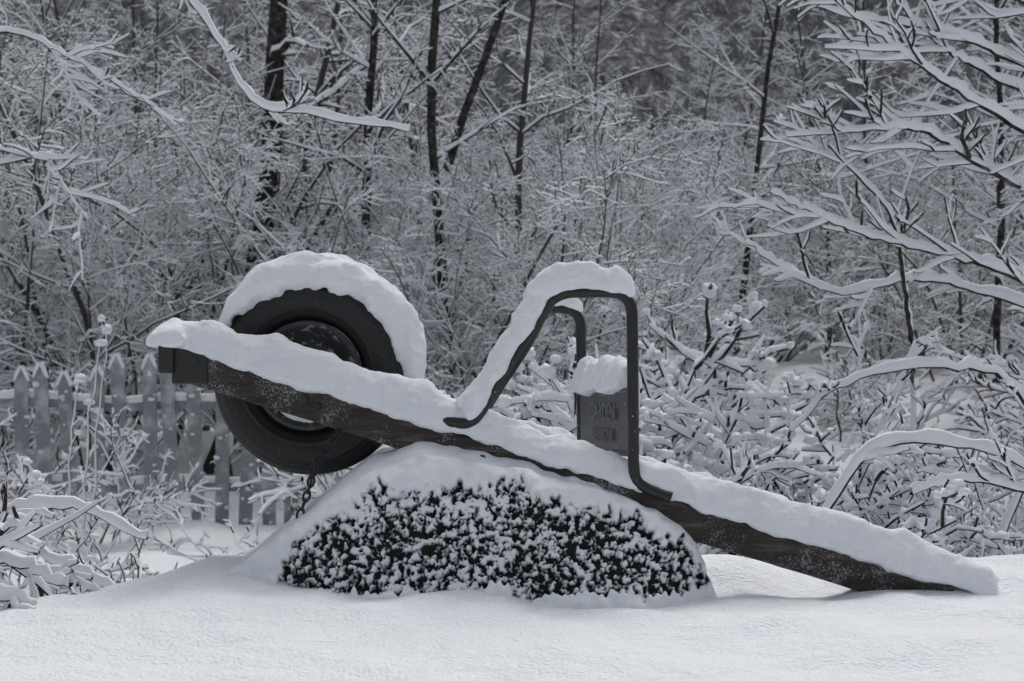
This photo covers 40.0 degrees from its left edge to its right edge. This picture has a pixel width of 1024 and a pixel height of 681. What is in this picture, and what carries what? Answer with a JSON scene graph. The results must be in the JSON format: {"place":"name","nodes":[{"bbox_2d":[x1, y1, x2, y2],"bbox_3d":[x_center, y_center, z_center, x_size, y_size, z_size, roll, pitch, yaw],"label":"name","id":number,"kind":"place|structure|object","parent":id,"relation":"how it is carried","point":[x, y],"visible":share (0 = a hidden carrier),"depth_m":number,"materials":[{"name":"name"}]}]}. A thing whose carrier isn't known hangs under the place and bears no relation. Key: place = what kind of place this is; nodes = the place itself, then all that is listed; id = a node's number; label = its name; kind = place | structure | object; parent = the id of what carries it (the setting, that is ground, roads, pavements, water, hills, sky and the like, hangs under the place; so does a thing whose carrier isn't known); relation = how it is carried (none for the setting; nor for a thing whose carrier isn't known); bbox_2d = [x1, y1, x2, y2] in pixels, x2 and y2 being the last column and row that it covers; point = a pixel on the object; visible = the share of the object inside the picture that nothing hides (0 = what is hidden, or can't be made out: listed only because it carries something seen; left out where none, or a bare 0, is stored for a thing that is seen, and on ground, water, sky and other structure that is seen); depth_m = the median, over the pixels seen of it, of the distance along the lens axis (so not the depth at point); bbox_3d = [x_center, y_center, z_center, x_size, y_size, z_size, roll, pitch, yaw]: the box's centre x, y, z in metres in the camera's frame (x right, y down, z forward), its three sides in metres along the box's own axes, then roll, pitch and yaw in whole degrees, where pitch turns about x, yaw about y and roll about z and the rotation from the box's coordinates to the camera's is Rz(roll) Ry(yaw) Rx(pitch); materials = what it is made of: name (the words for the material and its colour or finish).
{"place":"outdoors","nodes":[
{"label":"outdoors","id":0,"kind":"place"},
{"bbox_2d":[0,331,1023,680],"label":"snowy ground","id":1,"kind":"structure","parent":0,"point":[202,619],"depth_m":2.44,"materials":[{"name":"white snow"}]},
{"bbox_2d":[2,463,103,595],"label":"snowy bramble","id":2,"kind":"object","parent":1,"relation":"on","point":[87,482],"visible":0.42,"depth_m":7.41,"materials":[{"name":"white snow"}]},
{"bbox_2d":[0,327,106,493],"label":"snowy bramble","id":3,"kind":"object","parent":1,"relation":"on","point":[8,448],"visible":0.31,"depth_m":10.87,"materials":[{"name":"white plant"}]},
{"bbox_2d":[0,407,111,500],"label":"snowy bramble","id":4,"kind":"object","parent":1,"relation":"on","point":[4,424],"visible":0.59,"depth_m":9.08,"materials":[{"name":"white snow"}]},
{"bbox_2d":[22,458,99,594],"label":"seed stalk","id":5,"kind":"object","parent":1,"relation":"on","point":[37,475],"visible":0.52,"depth_m":5.55,"materials":[{"name":"white plant"}]},
{"bbox_2d":[0,483,148,610],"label":"snow bent canes","id":6,"kind":"object","parent":1,"relation":"on","point":[18,528],"visible":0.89,"depth_m":2.88,"materials":[{"name":"white snow"}]},
{"bbox_2d":[0,450,148,603],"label":"snowy bramble","id":7,"kind":"object","parent":1,"relation":"on","point":[20,474],"visible":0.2,"depth_m":6.30,"materials":[{"name":"white snow"}]},
{"bbox_2d":[61,314,112,581],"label":"seed stalk","id":8,"kind":"object","parent":1,"relation":"on","point":[106,329],"visible":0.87,"depth_m":6.49,"materials":[{"name":"white plant"}]},
{"bbox_2d":[0,405,222,551],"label":"snowy bramble","id":9,"kind":"object","parent":1,"relation":"on","point":[139,506],"visible":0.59,"depth_m":8.55,"materials":[{"name":"white snow"}]},
{"bbox_2d":[70,518,177,594],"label":"snowy bramble","id":10,"kind":"object","parent":1,"relation":"on","point":[136,563],"visible":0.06,"depth_m":4.81,"materials":[{"name":"white snow"}]},
{"bbox_2d":[0,489,260,606],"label":"snowy bramble","id":11,"kind":"object","parent":1,"relation":"on","point":[59,533],"visible":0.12,"depth_m":5.76,"materials":[{"name":"white snow"}]},
{"bbox_2d":[0,352,342,524],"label":"picket fence","id":12,"kind":"object","parent":1,"relation":"on","point":[22,397],"visible":0.39,"depth_m":9.79,"materials":[{"name":"white paint"}]},
{"bbox_2d":[0,0,410,290],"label":"overhanging tree","id":13,"kind":"object","parent":1,"relation":"on","point":[272,109],"visible":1,"depth_m":5.70,"materials":[{"name":"white plant"}]},
{"bbox_2d":[140,474,321,560],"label":"snowy bramble","id":14,"kind":"object","parent":1,"relation":"on","point":[158,520],"visible":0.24,"depth_m":6.79,"materials":[{"name":"white snow"}]},
{"bbox_2d":[231,459,349,547],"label":"snowy bramble","id":15,"kind":"object","parent":1,"relation":"on","point":[283,491],"visible":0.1,"depth_m":8.53,"materials":[{"name":"white snow"}]},
{"bbox_2d":[233,0,415,451],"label":"bare tree","id":16,"kind":"object","parent":1,"relation":"on","point":[279,42],"visible":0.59,"depth_m":13.00,"materials":[{"name":"black plant"}]},
{"bbox_2d":[245,0,448,259],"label":"bare tree","id":17,"kind":"object","parent":1,"relation":"on","point":[369,19],"visible":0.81,"depth_m":12.21,"materials":[{"name":"grey plant"}]},
{"bbox_2d":[356,0,549,397],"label":"bare tree","id":18,"kind":"object","parent":1,"relation":"on","point":[457,140],"visible":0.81,"depth_m":11.88,"materials":[{"name":"black plant"}]},
{"bbox_2d":[0,0,1023,476],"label":"distant forest","id":19,"kind":"object","parent":1,"relation":"on","point":[180,244],"visible":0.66,"depth_m":12.95,"materials":[{"name":"grey plant"}]},
{"bbox_2d":[146,250,998,608],"bbox_3d":[0.095,0.179,3.067,1.728,0.745,0.748,0,0,0],"label":"overturned wheelbarrow","id":20,"kind":"object","parent":1,"relation":"on","point":[310,364],"visible":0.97,"depth_m":2.81,"materials":[{"name":"brown wood"}]},
{"bbox_2d":[512,316,665,407],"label":"snowy bramble","id":21,"kind":"object","parent":1,"relation":"on","point":[648,366],"visible":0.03,"depth_m":8.93,"materials":[{"name":"white snow"}]},
{"bbox_2d":[505,347,717,474],"bbox_3d":[0.289,0.683,5.210,2.024,1.328,1.722,0,0,39],"label":"snow laden shrub","id":22,"kind":"object","parent":1,"relation":"on","point":[547,372],"visible":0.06,"depth_m":4.77,"materials":[{"name":"white snow"}]},
{"bbox_2d":[439,336,825,554],"bbox_3d":[0.400,0.585,4.527,1.651,1.164,1.691,4,-1,10],"label":"snow laden shrub","id":23,"kind":"object","parent":1,"relation":"on","point":[695,425],"visible":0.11,"depth_m":4.67,"materials":[{"name":"white snow"}]},
{"bbox_2d":[531,343,749,476],"bbox_3d":[0.029,0.809,5.747,1.868,1.598,1.635,0,0,43],"label":"snow laden shrub","id":24,"kind":"object","parent":1,"relation":"on","point":[660,440],"visible":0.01,"depth_m":5.46,"materials":[{"name":"white snow"}]},
{"bbox_2d":[300,425,996,554],"bbox_3d":[0.597,0.692,5.081,2.259,1.227,2.070,3,0,9],"label":"snow laden shrub","id":25,"kind":"object","parent":1,"relation":"on","point":[652,452],"visible":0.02,"depth_m":4.94,"materials":[{"name":"white snow"}]},
{"bbox_2d":[491,283,904,505],"bbox_3d":[0.599,0.566,5.958,1.812,1.604,2.225,0,0,-9],"label":"snow laden shrub","id":26,"kind":"object","parent":1,"relation":"on","point":[706,362],"visible":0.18,"depth_m":6.05,"materials":[{"name":"white snow"}]},
{"bbox_2d":[648,312,853,441],"bbox_3d":[2.032,0.455,13.165,1.724,1.442,2.378,0,0,-40],"label":"snowy bramble","id":27,"kind":"object","parent":1,"relation":"on","point":[821,409],"visible":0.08,"depth_m":12.83,"materials":[{"name":"white snow"}]},
{"bbox_2d":[753,347,801,483],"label":"seed stalk","id":28,"kind":"object","parent":1,"relation":"on","point":[768,363],"visible":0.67,"depth_m":5.74,"materials":[{"name":"white plant"}]},
{"bbox_2d":[664,0,913,399],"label":"bare tree","id":29,"kind":"object","parent":1,"relation":"on","point":[764,166],"visible":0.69,"depth_m":15.57,"materials":[{"name":"grey plant"}]},
{"bbox_2d":[715,415,875,503],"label":"snow laden shrub","id":30,"kind":"object","parent":1,"relation":"on","point":[821,478],"visible":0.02,"depth_m":5.60,"materials":[{"name":"white snow"}]},
{"bbox_2d":[683,396,1020,556],"bbox_3d":[0.976,0.604,4.240,1.247,0.876,1.277,-2,3,43],"label":"snow laden shrub","id":31,"kind":"object","parent":1,"relation":"on","point":[779,468],"visible":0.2,"depth_m":4.11,"materials":[{"name":"white snow"}]},
{"bbox_2d":[696,0,1023,471],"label":"snow laden tree","id":32,"kind":"object","parent":1,"relation":"on","point":[877,37],"visible":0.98,"depth_m":4.94,"materials":[{"name":"white snow"}]},
{"bbox_2d":[786,430,966,545],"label":"snowy bramble","id":33,"kind":"object","parent":1,"relation":"on","point":[863,505],"visible":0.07,"depth_m":4.09,"materials":[{"name":"white snow"}]},
{"bbox_2d":[872,401,915,470],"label":"seed stalk","id":34,"kind":"object","parent":1,"relation":"on","point":[906,417],"visible":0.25,"depth_m":6.09,"materials":[{"name":"white plant"}]},
{"bbox_2d":[788,310,1023,555],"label":"snow bent canes","id":35,"kind":"object","parent":1,"relation":"on","point":[886,440],"visible":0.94,"depth_m":3.83,"materials":[{"name":"white snow"}]},
{"bbox_2d":[796,286,1023,444],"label":"snowy bramble","id":36,"kind":"object","parent":1,"relation":"on","point":[834,404],"visible":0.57,"depth_m":11.73,"materials":[{"name":"white snow"}]},
{"bbox_2d":[841,376,992,487],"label":"snowy bramble","id":37,"kind":"object","parent":1,"relation":"on","point":[956,431],"visible":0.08,"depth_m":9.59,"materials":[{"name":"white snow"}]},
{"bbox_2d":[823,404,1012,524],"bbox_3d":[2.133,0.805,7.582,1.289,1.011,0.930,2,2,21],"label":"snowy bramble","id":38,"kind":"object","parent":1,"relation":"on","point":[945,465],"visible":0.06,"depth_m":7.23,"materials":[{"name":"white snow"}]},
{"bbox_2d":[835,401,1022,552],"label":"snowy bramble","id":39,"kind":"object","parent":1,"relation":"on","point":[843,456],"visible":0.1,"depth_m":6.44,"materials":[{"name":"white snow"}]},
{"bbox_2d":[860,0,1023,398],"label":"bare tree","id":40,"kind":"object","parent":1,"relation":"on","point":[1001,189],"visible":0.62,"depth_m":12.53,"materials":[{"name":"grey plant"}]},
{"bbox_2d":[860,463,1023,556],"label":"snow laden shrub","id":41,"kind":"object","parent":1,"relation":"on","point":[894,481],"visible":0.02,"depth_m":4.69,"materials":[{"name":"white snow"}]},
{"bbox_2d":[864,425,1023,554],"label":"snowy bramble","id":42,"kind":"object","parent":1,"relation":"on","point":[1017,527],"visible":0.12,"depth_m":4.37,"materials":[{"name":"white snow"}]},
{"bbox_2d":[936,517,990,556],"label":"snow laden shrub","id":43,"kind":"object","parent":1,"relation":"on","point":[958,547],"visible":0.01,"depth_m":4.37,"materials":[{"name":"white snow"}]},
{"bbox_2d":[928,459,1006,551],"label":"snowy bramble","id":44,"kind":"object","parent":1,"relation":"on","point":[984,493],"visible":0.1,"depth_m":6.11,"materials":[{"name":"white snow"}]},
{"bbox_2d":[918,336,1023,444],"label":"snowy bramble","id":45,"kind":"object","parent":1,"relation":"on","point":[940,350],"visible":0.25,"depth_m":9.63,"materials":[{"name":"white snow"}]},
{"bbox_2d":[928,369,1023,471],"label":"snowy bramble","id":46,"kind":"object","parent":1,"relation":"on","point":[977,428],"visible":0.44,"depth_m":8.13,"materials":[{"name":"white snow"}]},
{"bbox_2d":[956,272,1023,410],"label":"snowy bramble","id":47,"kind":"object","parent":1,"relation":"on","point":[1013,336],"visible":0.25,"depth_m":11.18,"materials":[{"name":"white snow"}]},
{"bbox_2d":[964,306,1023,450],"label":"snowy bramble","id":48,"kind":"object","parent":1,"relation":"on","point":[985,384],"visible":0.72,"depth_m":7.57,"materials":[{"name":"white snow"}]},
{"bbox_2d":[971,499,1022,556],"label":"snowy bramble","id":49,"kind":"object","parent":1,"relation":"on","point":[1018,544],"visible":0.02,"depth_m":4.96,"materials":[{"name":"white snow"}]},
{"bbox_2d":[0,0,1023,364],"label":"wooded hill","id":50,"kind":"structure","parent":0,"point":[644,44],"depth_m":32.21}
]}

